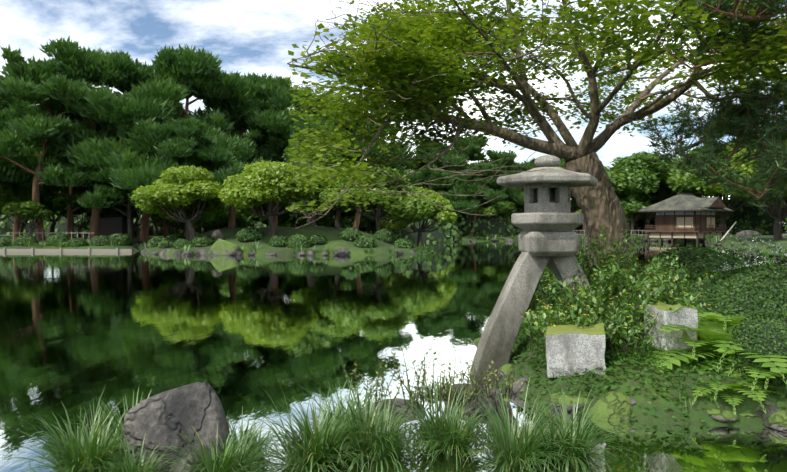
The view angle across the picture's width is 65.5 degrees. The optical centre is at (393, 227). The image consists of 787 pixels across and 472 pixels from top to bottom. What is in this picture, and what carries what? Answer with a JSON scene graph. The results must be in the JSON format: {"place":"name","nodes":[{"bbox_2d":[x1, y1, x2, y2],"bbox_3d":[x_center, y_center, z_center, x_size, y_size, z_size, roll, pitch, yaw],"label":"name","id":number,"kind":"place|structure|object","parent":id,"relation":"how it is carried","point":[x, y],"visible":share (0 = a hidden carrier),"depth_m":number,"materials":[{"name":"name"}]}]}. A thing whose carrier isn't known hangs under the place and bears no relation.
{"place":"outdoors","nodes":[
{"label":"outdoors","id":0,"kind":"place"},
{"bbox_2d":[0,0,785,199],"label":"sky","id":1,"kind":"structure","parent":0,"point":[256,36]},
{"bbox_2d":[0,241,786,471],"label":"pond water","id":2,"kind":"structure","parent":0,"point":[236,332],"depth_m":9.32,"materials":[{"name":"liquid"}]},
{"bbox_2d":[122,382,231,471],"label":"foreground rock","id":3,"kind":"object","parent":2,"relation":"in","point":[197,406],"visible":0.71,"depth_m":4.43,"materials":[{"name":"stone"}]},
{"bbox_2d":[171,442,219,471],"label":"clump","id":4,"kind":"object","parent":2,"relation":"in","point":[179,459],"visible":0.33,"depth_m":4.25,"materials":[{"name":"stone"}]},
{"bbox_2d":[361,398,425,422],"bbox_3d":[0.040,1.785,5.629,0.883,0.368,0.606,0,0,-23],"label":"islet rock","id":5,"kind":"object","parent":2,"relation":"in","point":[400,404],"visible":0.08,"depth_m":5.58,"materials":[{"name":"stone"}]},
{"bbox_2d":[341,345,524,417],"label":"weeds","id":6,"kind":"object","parent":5,"relation":"on","point":[418,389],"visible":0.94,"depth_m":5.53,"materials":[{"name":"green plant"}]},
{"bbox_2d":[445,383,500,414],"bbox_3d":[0.764,1.746,5.931,0.544,0.417,0.630,0,0,1],"label":"islet rock","id":7,"kind":"object","parent":2,"relation":"in","point":[473,407],"visible":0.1,"depth_m":5.72,"materials":[{"name":"stone"}]},
{"bbox_2d":[0,227,786,426],"bbox_3d":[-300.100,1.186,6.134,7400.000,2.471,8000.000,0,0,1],"label":"ground","id":8,"kind":"structure","parent":0,"point":[335,241],"depth_m":5.89,"materials":[{"name":"plant"}]},
{"bbox_2d":[0,237,11,246],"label":"shore shrub","id":9,"kind":"object","parent":8,"relation":"on","point":[4,242],"visible":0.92,"depth_m":43.74,"materials":[{"name":"green plant"}]},
{"bbox_2d":[0,181,31,211],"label":"tree","id":10,"kind":"object","parent":8,"relation":"on","point":[9,192],"visible":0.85,"depth_m":49.71,"materials":[{"name":"green plant"}]},
{"bbox_2d":[0,93,40,175],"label":"pine tree","id":11,"kind":"object","parent":8,"relation":"on","point":[5,101],"visible":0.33,"depth_m":50.68,"materials":[{"name":"green plant"}]},
{"bbox_2d":[14,234,38,245],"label":"shore shrub","id":12,"kind":"object","parent":8,"relation":"on","point":[21,238],"visible":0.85,"depth_m":44.22,"materials":[{"name":"green plant"}]},
{"bbox_2d":[1,200,52,234],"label":"tree","id":13,"kind":"object","parent":8,"relation":"on","point":[33,210],"visible":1,"depth_m":45.90,"materials":[{"name":"green plant"}]},
{"bbox_2d":[0,194,53,235],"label":"tree","id":14,"kind":"object","parent":8,"relation":"on","point":[45,202],"visible":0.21,"depth_m":58.37,"materials":[{"name":"green plant"}]},
{"bbox_2d":[0,213,56,234],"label":"hedge","id":15,"kind":"object","parent":8,"relation":"on","point":[6,226],"visible":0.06,"depth_m":86.05,"materials":[{"name":"green"}]},
{"bbox_2d":[0,105,68,237],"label":"pine tree","id":16,"kind":"object","parent":8,"relation":"on","point":[16,226],"depth_m":58.66,"materials":[{"name":"green plant"}]},
{"bbox_2d":[44,212,60,234],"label":"tree","id":17,"kind":"object","parent":8,"relation":"on","point":[53,220],"visible":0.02,"depth_m":68.48,"materials":[{"name":"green plant"}]},
{"bbox_2d":[45,233,70,245],"bbox_3d":[-24.732,0.922,45.228,1.746,1.051,1.820,0,0,1],"label":"shore shrub","id":18,"kind":"object","parent":8,"relation":"on","point":[60,237],"visible":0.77,"depth_m":44.74,"materials":[{"name":"green plant"}]},
{"bbox_2d":[18,182,105,237],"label":"pine tree","id":19,"kind":"object","parent":8,"relation":"on","point":[47,190],"visible":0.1,"depth_m":57.40,"materials":[{"name":"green plant"}]},
{"bbox_2d":[0,44,154,240],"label":"pine tree","id":20,"kind":"object","parent":8,"relation":"on","point":[20,80],"visible":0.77,"depth_m":45.41,"materials":[{"name":"green plant"}]},
{"bbox_2d":[70,238,88,247],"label":"shore shrub","id":21,"kind":"object","parent":8,"relation":"on","point":[75,243],"visible":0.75,"depth_m":43.55,"materials":[{"name":"green plant"}]},
{"bbox_2d":[50,190,110,236],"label":"tree","id":22,"kind":"object","parent":8,"relation":"on","point":[60,206],"visible":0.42,"depth_m":58.90,"materials":[{"name":"green plant"}]},
{"bbox_2d":[0,35,182,239],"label":"pine tree","id":23,"kind":"object","parent":8,"relation":"on","point":[84,68],"visible":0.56,"depth_m":47.25,"materials":[{"name":"green plant"}]},
{"bbox_2d":[62,181,121,217],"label":"pine tree","id":24,"kind":"object","parent":8,"relation":"on","point":[67,189],"depth_m":60.62,"materials":[{"name":"green plant"}]},
{"bbox_2d":[44,212,141,235],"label":"hedge","id":25,"kind":"object","parent":8,"relation":"on","point":[61,225],"visible":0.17,"depth_m":74.38,"materials":[{"name":"green"}]},
{"bbox_2d":[90,235,109,245],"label":"shore shrub","id":26,"kind":"object","parent":8,"relation":"on","point":[100,240],"visible":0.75,"depth_m":44.01,"materials":[{"name":"green plant"}]},
{"bbox_2d":[84,212,136,235],"bbox_3d":[-27.854,-0.466,60.557,4.000,3.000,3.200,0,0,1],"label":"garden hut","id":27,"kind":"object","parent":8,"relation":"on","point":[110,224],"visible":0.38,"depth_m":59.35,"materials":[{"name":"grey wood"}]},
{"bbox_2d":[75,151,154,242],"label":"island pine","id":28,"kind":"object","parent":8,"relation":"on","point":[102,196],"visible":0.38,"depth_m":45.28,"materials":[{"name":"green plant"}]},
{"bbox_2d":[109,233,132,245],"bbox_3d":[-20.172,0.917,45.101,1.831,1.061,1.710,0,0,-40],"label":"shore shrub","id":29,"kind":"object","parent":8,"relation":"on","point":[124,239],"visible":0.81,"depth_m":44.64,"materials":[{"name":"green plant"}]},
{"bbox_2d":[107,203,150,237],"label":"tree","id":30,"kind":"object","parent":8,"relation":"on","point":[123,208],"visible":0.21,"depth_m":59.15,"materials":[{"name":"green plant"}]},
{"bbox_2d":[50,58,208,240],"bbox_3d":[-20.296,-6.306,52.299,16.382,15.325,9.826,0,0,-30],"label":"pine tree","id":31,"kind":"object","parent":8,"relation":"on","point":[71,137],"visible":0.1,"depth_m":48.23,"materials":[{"name":"green plant"}]},
{"bbox_2d":[147,235,164,247],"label":"shore shrub","id":32,"kind":"object","parent":8,"relation":"on","point":[154,240],"visible":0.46,"depth_m":43.86,"materials":[{"name":"green plant"}]},
{"bbox_2d":[149,216,162,235],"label":"tree","id":33,"kind":"object","parent":8,"relation":"on","point":[154,222],"visible":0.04,"depth_m":72.37,"materials":[{"name":"brown plant"}]},
{"bbox_2d":[149,213,178,233],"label":"tree","id":34,"kind":"object","parent":8,"relation":"on","point":[169,224],"visible":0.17,"depth_m":61.92,"materials":[{"name":"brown plant"}]},
{"bbox_2d":[163,219,169,237],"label":"pine tree","id":35,"kind":"object","parent":8,"relation":"on","point":[166,233],"depth_m":62.30,"materials":[{"name":"red plant"}]},
{"bbox_2d":[158,237,176,248],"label":"island shrub","id":36,"kind":"object","parent":8,"relation":"on","point":[167,242],"visible":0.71,"depth_m":40.31,"materials":[{"name":"green plant"}]},
{"bbox_2d":[77,44,259,236],"bbox_3d":[-17.494,-6.480,50.515,13.844,17.265,17.535,0,0,1],"label":"pine tree","id":37,"kind":"object","parent":8,"relation":"on","point":[182,73],"visible":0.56,"depth_m":48.75,"materials":[{"name":"green plant"}]},
{"bbox_2d":[166,234,186,239],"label":"shore shrub","id":38,"kind":"object","parent":8,"relation":"on","point":[177,236],"visible":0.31,"depth_m":44.63,"materials":[{"name":"green plant"}]},
{"bbox_2d":[130,165,225,241],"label":"maple tree","id":39,"kind":"object","parent":8,"relation":"on","point":[178,192],"visible":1,"depth_m":40.25,"materials":[{"name":"green plant"}]},
{"bbox_2d":[172,239,191,248],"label":"island shrub","id":40,"kind":"object","parent":8,"relation":"on","point":[183,242],"visible":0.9,"depth_m":39.46,"materials":[{"name":"green plant"}]},
{"bbox_2d":[133,215,245,235],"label":"hedge","id":41,"kind":"object","parent":8,"relation":"on","point":[181,228],"visible":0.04,"depth_m":75.05,"materials":[{"name":"green"}]},
{"bbox_2d":[108,114,272,238],"bbox_3d":[-14.399,-3.523,44.943,10.441,9.061,10.449,0,0,1],"label":"island pine","id":42,"kind":"object","parent":8,"relation":"on","point":[189,141],"visible":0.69,"depth_m":42.99,"materials":[{"name":"green plant"}]},
{"bbox_2d":[191,235,212,246],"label":"island shrub","id":43,"kind":"object","parent":8,"relation":"on","point":[202,241],"visible":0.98,"depth_m":39.78,"materials":[{"name":"green plant"}]},
{"bbox_2d":[211,229,223,241],"bbox_3d":[-11.726,0.694,40.633,0.824,1.142,0.634,0,0,1],"label":"rock","id":44,"kind":"object","parent":8,"relation":"on","point":[217,234],"visible":0.77,"depth_m":40.51,"materials":[{"name":"stone"}]},
{"bbox_2d":[210,238,239,255],"bbox_3d":[-10.493,1.320,38.227,1.971,1.280,1.284,0,0,1],"label":"rock","id":45,"kind":"object","parent":8,"relation":"on","point":[221,246],"visible":0.69,"depth_m":37.84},
{"bbox_2d":[201,201,260,228],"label":"tree","id":46,"kind":"object","parent":8,"relation":"on","point":[215,226],"visible":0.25,"depth_m":62.26,"materials":[{"name":"green plant"}]},
{"bbox_2d":[174,77,298,227],"bbox_3d":[-13.875,-6.321,55.517,12.614,15.571,13.778,0,0,34],"label":"pine tree","id":47,"kind":"object","parent":8,"relation":"on","point":[261,118],"visible":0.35,"depth_m":53.15,"materials":[{"name":"green plant"}]},
{"bbox_2d":[194,128,304,227],"bbox_3d":[-15.185,-4.282,66.626,12.186,13.742,14.326,0,0,1],"label":"pine tree","id":48,"kind":"object","parent":8,"relation":"on","point":[247,219],"visible":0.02,"depth_m":62.88,"materials":[{"name":"green plant"}]},
{"bbox_2d":[236,226,263,240],"bbox_3d":[-9.525,0.402,40.653,1.812,1.029,1.843,0,0,1],"label":"island shrub","id":49,"kind":"object","parent":8,"relation":"on","point":[247,233],"visible":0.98,"depth_m":40.09,"materials":[{"name":"green plant"}]},
{"bbox_2d":[218,160,318,236],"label":"maple tree","id":50,"kind":"object","parent":8,"relation":"on","point":[255,184],"visible":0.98,"depth_m":39.18,"materials":[{"name":"green plant"}]},
{"bbox_2d":[141,247,415,255],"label":"shoreline rocks","id":51,"kind":"object","parent":8,"relation":"on","point":[341,251],"visible":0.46,"depth_m":37.83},
{"bbox_2d":[268,235,288,246],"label":"island shrub","id":52,"kind":"object","parent":8,"relation":"on","point":[277,241],"visible":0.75,"depth_m":39.18,"materials":[{"name":"green plant"}]},
{"bbox_2d":[259,205,305,226],"bbox_3d":[-11.252,-0.010,66.268,4.992,5.305,6.150,0,0,19],"label":"hedge","id":53,"kind":"object","parent":8,"relation":"on","point":[285,219],"visible":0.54,"depth_m":64.33,"materials":[{"name":"green plant"}]},
{"bbox_2d":[224,70,345,226],"bbox_3d":[-10.728,-6.816,57.725,13.724,15.340,14.531,0,0,1],"label":"pine tree","id":54,"kind":"object","parent":8,"relation":"on","point":[275,92],"visible":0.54,"depth_m":53.85,"materials":[{"name":"green plant"}]},
{"bbox_2d":[259,90,335,226],"bbox_3d":[-8.378,-5.923,57.972,8.800,13.620,9.632,0,0,1],"label":"pine tree","id":55,"kind":"object","parent":8,"relation":"on","point":[298,109],"visible":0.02,"depth_m":56.24,"materials":[{"name":"green plant"}]},
{"bbox_2d":[285,233,313,247],"bbox_3d":[-6.107,0.882,39.491,1.944,1.058,1.827,0,0,1],"label":"island shrub","id":56,"kind":"object","parent":8,"relation":"on","point":[295,240],"visible":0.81,"depth_m":38.94,"materials":[{"name":"green plant"}]},
{"bbox_2d":[282,144,344,226],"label":"island tree","id":57,"kind":"object","parent":8,"relation":"on","point":[286,152],"visible":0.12,"depth_m":49.44,"materials":[{"name":"green plant"}]},
{"bbox_2d":[310,234,326,244],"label":"island shrub","id":58,"kind":"object","parent":8,"relation":"on","point":[317,239],"visible":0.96,"depth_m":39.65,"materials":[{"name":"green plant"}]},
{"bbox_2d":[0,230,654,251],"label":"shore edging and fence","id":59,"kind":"object","parent":8,"relation":"on","point":[73,250],"visible":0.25,"depth_m":42.90,"materials":[{"name":"grey wood"}]},
{"bbox_2d":[291,165,368,227],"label":"maple tree","id":60,"kind":"object","parent":8,"relation":"on","point":[315,197],"visible":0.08,"depth_m":44.95,"materials":[{"name":"green plant"}]},
{"bbox_2d":[291,165,388,227],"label":"pine tree","id":61,"kind":"object","parent":8,"relation":"on","point":[299,215],"visible":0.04,"depth_m":64.40,"materials":[{"name":"green plant"}]},
{"bbox_2d":[317,208,366,227],"bbox_3d":[-5.576,-0.044,65.703,5.596,5.319,5.503,0,0,1],"label":"bush","id":62,"kind":"object","parent":8,"relation":"on","point":[346,220],"visible":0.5,"depth_m":64.65,"materials":[{"name":"green plant"}]},
{"bbox_2d":[339,227,362,239],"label":"island shrub","id":63,"kind":"object","parent":8,"relation":"on","point":[350,233],"visible":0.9,"depth_m":40.28,"materials":[{"name":"green plant"}]},
{"bbox_2d":[353,235,376,247],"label":"island shrub","id":64,"kind":"object","parent":8,"relation":"on","point":[361,241],"visible":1,"depth_m":39.12,"materials":[{"name":"green plant"}]},
{"bbox_2d":[358,217,375,230],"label":"tree","id":65,"kind":"object","parent":8,"relation":"on","point":[370,220],"visible":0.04,"depth_m":71.82,"materials":[{"name":"green plant"}]},
{"bbox_2d":[314,100,423,228],"bbox_3d":[-3.195,-5.193,56.671,11.499,12.974,11.093,0,0,-41],"label":"pine tree","id":66,"kind":"object","parent":8,"relation":"on","point":[356,222],"visible":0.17,"depth_m":54.42,"materials":[{"name":"green plant"}]},
{"bbox_2d":[11,233,727,253],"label":"shore grass tufts","id":67,"kind":"object","parent":8,"relation":"on","point":[715,240],"visible":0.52,"depth_m":43.52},
{"bbox_2d":[318,165,434,231],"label":"island tree","id":68,"kind":"object","parent":8,"relation":"on","point":[418,207],"visible":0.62,"depth_m":41.60,"materials":[{"name":"green plant"}]},
{"bbox_2d":[374,228,394,241],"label":"island shrub","id":69,"kind":"object","parent":8,"relation":"on","point":[384,235],"visible":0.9,"depth_m":41.43,"materials":[{"name":"green plant"}]},
{"bbox_2d":[0,302,778,471],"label":"grass clumps","id":70,"kind":"object","parent":8,"relation":"on","point":[351,428],"visible":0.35,"depth_m":4.51,"materials":[{"name":"plant"}]},
{"bbox_2d":[372,157,420,181],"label":"pine tree","id":71,"kind":"object","parent":8,"relation":"on","point":[406,168],"depth_m":81.43,"materials":[{"name":"green plant"}]},
{"bbox_2d":[393,238,414,248],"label":"island shrub","id":72,"kind":"object","parent":8,"relation":"on","point":[403,243],"visible":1,"depth_m":40.45,"materials":[{"name":"green plant"}]},
{"bbox_2d":[359,218,461,242],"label":"hedge","id":73,"kind":"object","parent":8,"relation":"on","point":[444,232],"visible":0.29,"depth_m":70.79,"materials":[{"name":"green"}]},
{"bbox_2d":[379,186,456,245],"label":"island tree","id":74,"kind":"object","parent":8,"relation":"on","point":[442,215],"visible":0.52,"depth_m":43.70,"materials":[{"name":"green plant"}]},
{"bbox_2d":[411,247,430,253],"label":"island shrub","id":75,"kind":"object","parent":8,"relation":"on","point":[421,251],"visible":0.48,"depth_m":39.53,"materials":[{"name":"green plant"}]},
{"bbox_2d":[407,142,469,192],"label":"pine tree","id":76,"kind":"object","parent":8,"relation":"on","point":[423,174],"visible":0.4,"depth_m":83.58,"materials":[{"name":"green plant"}]},
{"bbox_2d":[424,132,510,200],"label":"pine tree","id":77,"kind":"object","parent":8,"relation":"on","point":[469,155],"visible":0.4,"depth_m":80.41,"materials":[{"name":"green plant"}]},
{"bbox_2d":[438,162,507,236],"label":"leaning pine","id":78,"kind":"object","parent":8,"relation":"on","point":[489,185],"visible":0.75,"depth_m":77.02,"materials":[{"name":"green plant"}]},
{"bbox_2d":[439,190,522,236],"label":"hedge","id":79,"kind":"object","parent":8,"relation":"on","point":[486,227],"visible":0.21,"depth_m":78.62,"materials":[{"name":"green"}]},
{"bbox_2d":[477,200,515,224],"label":"tree","id":80,"kind":"object","parent":8,"relation":"on","point":[504,208],"visible":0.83,"depth_m":78.29,"materials":[{"name":"green plant"}]},
{"bbox_2d":[478,149,523,212],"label":"pine tree","id":81,"kind":"object","parent":8,"relation":"on","point":[494,156],"visible":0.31,"depth_m":85.79,"materials":[{"name":"green plant"}]},
{"bbox_2d":[510,375,528,393],"bbox_3d":[1.459,1.739,6.390,0.423,0.405,0.495,0,0,-43],"label":"shore rock","id":82,"kind":"object","parent":8,"relation":"on","point":[518,384],"visible":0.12,"depth_m":6.33,"materials":[{"name":"stone"}]},
{"bbox_2d":[511,158,537,207],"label":"pine tree","id":83,"kind":"object","parent":8,"relation":"on","point":[518,198],"visible":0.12,"depth_m":81.51,"materials":[{"name":"green plant"}]},
{"bbox_2d":[470,155,597,380],"bbox_3d":[1.614,0.579,7.073,1.533,2.833,1.039,0,0,-5],"label":"stone lantern","id":84,"kind":"object","parent":8,"relation":"on","point":[547,221],"visible":0.83,"depth_m":6.91,"materials":[{"name":"stone"}]},
{"bbox_2d":[283,0,786,278],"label":"maple tree","id":85,"kind":"object","parent":8,"relation":"on","point":[427,79],"visible":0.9,"depth_m":8.50,"materials":[{"name":"green plant"}]},
{"bbox_2d":[559,158,579,231],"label":"pine tree","id":86,"kind":"object","parent":8,"relation":"on","point":[573,205],"visible":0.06,"depth_m":86.11,"materials":[{"name":"green plant"}]},
{"bbox_2d":[545,322,605,377],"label":"stone block","id":87,"kind":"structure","parent":8,"relation":"on","point":[571,349],"depth_m":5.99,"materials":[{"name":"stone"}]},
{"bbox_2d":[557,160,620,233],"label":"tree","id":88,"kind":"object","parent":8,"relation":"on","point":[562,165],"visible":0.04,"depth_m":85.02,"materials":[{"name":"green plant"}]},
{"bbox_2d":[467,238,727,244],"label":"shore stones","id":89,"kind":"object","parent":8,"relation":"on","point":[643,239],"visible":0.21,"depth_m":75.16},
{"bbox_2d":[514,226,717,358],"bbox_3d":[2.584,0.657,7.375,2.518,1.384,2.932,0,0,1],"label":"hypericum bush","id":90,"kind":"object","parent":8,"relation":"on","point":[617,300],"visible":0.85,"depth_m":6.77,"materials":[{"name":"green plant"}]},
{"bbox_2d":[607,172,652,202],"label":"tree","id":91,"kind":"object","parent":8,"relation":"on","point":[620,191],"visible":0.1,"depth_m":81.58,"materials":[{"name":"green plant"}]},
{"bbox_2d":[474,337,786,432],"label":"mossy rocks","id":92,"kind":"object","parent":8,"relation":"on","point":[618,405],"visible":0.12,"depth_m":5.53,"materials":[{"name":"plant"}]},
{"bbox_2d":[619,195,654,233],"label":"tree","id":93,"kind":"object","parent":8,"relation":"on","point":[633,204],"visible":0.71,"depth_m":80.62,"materials":[{"name":"green plant"}]},
{"bbox_2d":[626,214,654,233],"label":"hedge","id":94,"kind":"object","parent":8,"relation":"on","point":[640,223],"depth_m":93.72,"materials":[{"name":"black"}]},
{"bbox_2d":[626,192,657,233],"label":"pine tree","id":95,"kind":"object","parent":8,"relation":"on","point":[635,225],"visible":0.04,"depth_m":89.17,"materials":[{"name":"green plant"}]},
{"bbox_2d":[503,295,786,427],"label":"ground cover plants","id":96,"kind":"object","parent":8,"relation":"on","point":[533,305],"visible":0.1,"depth_m":5.90,"materials":[{"name":"plant"}]},
{"bbox_2d":[609,152,711,233],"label":"tree","id":97,"kind":"object","parent":8,"relation":"on","point":[639,169],"visible":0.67,"depth_m":81.18,"materials":[{"name":"green plant"}]},
{"bbox_2d":[644,300,697,355],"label":"stone block","id":98,"kind":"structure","parent":8,"relation":"on","point":[686,316],"depth_m":6.18,"materials":[{"name":"stone"}]},
{"bbox_2d":[638,193,733,242],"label":"tea house","id":99,"kind":"structure","parent":8,"relation":"on","point":[684,216],"depth_m":67.96,"materials":[{"name":"brown wood"}]},
{"bbox_2d":[651,163,726,205],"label":"pine tree","id":100,"kind":"object","parent":8,"relation":"on","point":[665,196],"visible":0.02,"depth_m":84.89,"materials":[{"name":"green plant"}]},
{"bbox_2d":[634,246,753,283],"bbox_3d":[5.012,0.926,10.018,2.885,1.248,2.659,0,0,1],"label":"mound shrub","id":101,"kind":"object","parent":8,"relation":"on","point":[699,261],"visible":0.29,"depth_m":9.40,"materials":[{"name":"green plant"}]},
{"bbox_2d":[627,0,786,210],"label":"pine tree","id":102,"kind":"object","parent":8,"relation":"on","point":[745,121],"visible":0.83,"depth_m":7.79,"materials":[{"name":"green plant"}]},
{"bbox_2d":[666,143,748,234],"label":"tree","id":103,"kind":"object","parent":8,"relation":"on","point":[697,185],"visible":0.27,"depth_m":77.55,"materials":[{"name":"green plant"}]},
{"bbox_2d":[638,303,786,414],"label":"fern plants","id":104,"kind":"object","parent":8,"relation":"on","point":[714,329],"visible":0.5,"depth_m":5.83,"materials":[{"name":"green plant"}]},
{"bbox_2d":[662,263,786,320],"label":"mound shrub","id":105,"kind":"object","parent":8,"relation":"on","point":[755,289],"visible":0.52,"depth_m":7.00,"materials":[{"name":"green plant"}]},
{"bbox_2d":[707,218,786,271],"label":"white flower shrub","id":106,"kind":"object","parent":8,"relation":"on","point":[748,262],"visible":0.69,"depth_m":8.17,"materials":[{"name":"green plant"}]},
{"bbox_2d":[735,230,761,237],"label":"rock","id":107,"kind":"object","parent":8,"relation":"on","point":[745,233],"visible":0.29,"depth_m":67.69,"materials":[{"name":"stone"}]},
{"bbox_2d":[714,140,786,239],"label":"tree","id":108,"kind":"object","parent":8,"relation":"on","point":[777,215],"visible":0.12,"depth_m":53.43,"materials":[{"name":"green plant"}]},
{"bbox_2d":[716,196,786,234],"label":"hedge","id":109,"kind":"object","parent":8,"relation":"on","point":[746,216],"visible":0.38,"depth_m":80.28,"materials":[{"name":"green"}]},
{"bbox_2d":[725,313,786,382],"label":"mound shrub","id":110,"kind":"object","parent":8,"relation":"on","point":[763,335],"visible":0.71,"depth_m":5.69,"materials":[{"name":"green plant"}]},
{"bbox_2d":[755,400,780,419],"bbox_3d":[3.277,1.697,5.437,0.462,0.341,0.311,0,0,1],"label":"shore rock","id":111,"kind":"object","parent":8,"relation":"on","point":[769,412],"visible":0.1,"depth_m":5.35,"materials":[{"name":"stone"}]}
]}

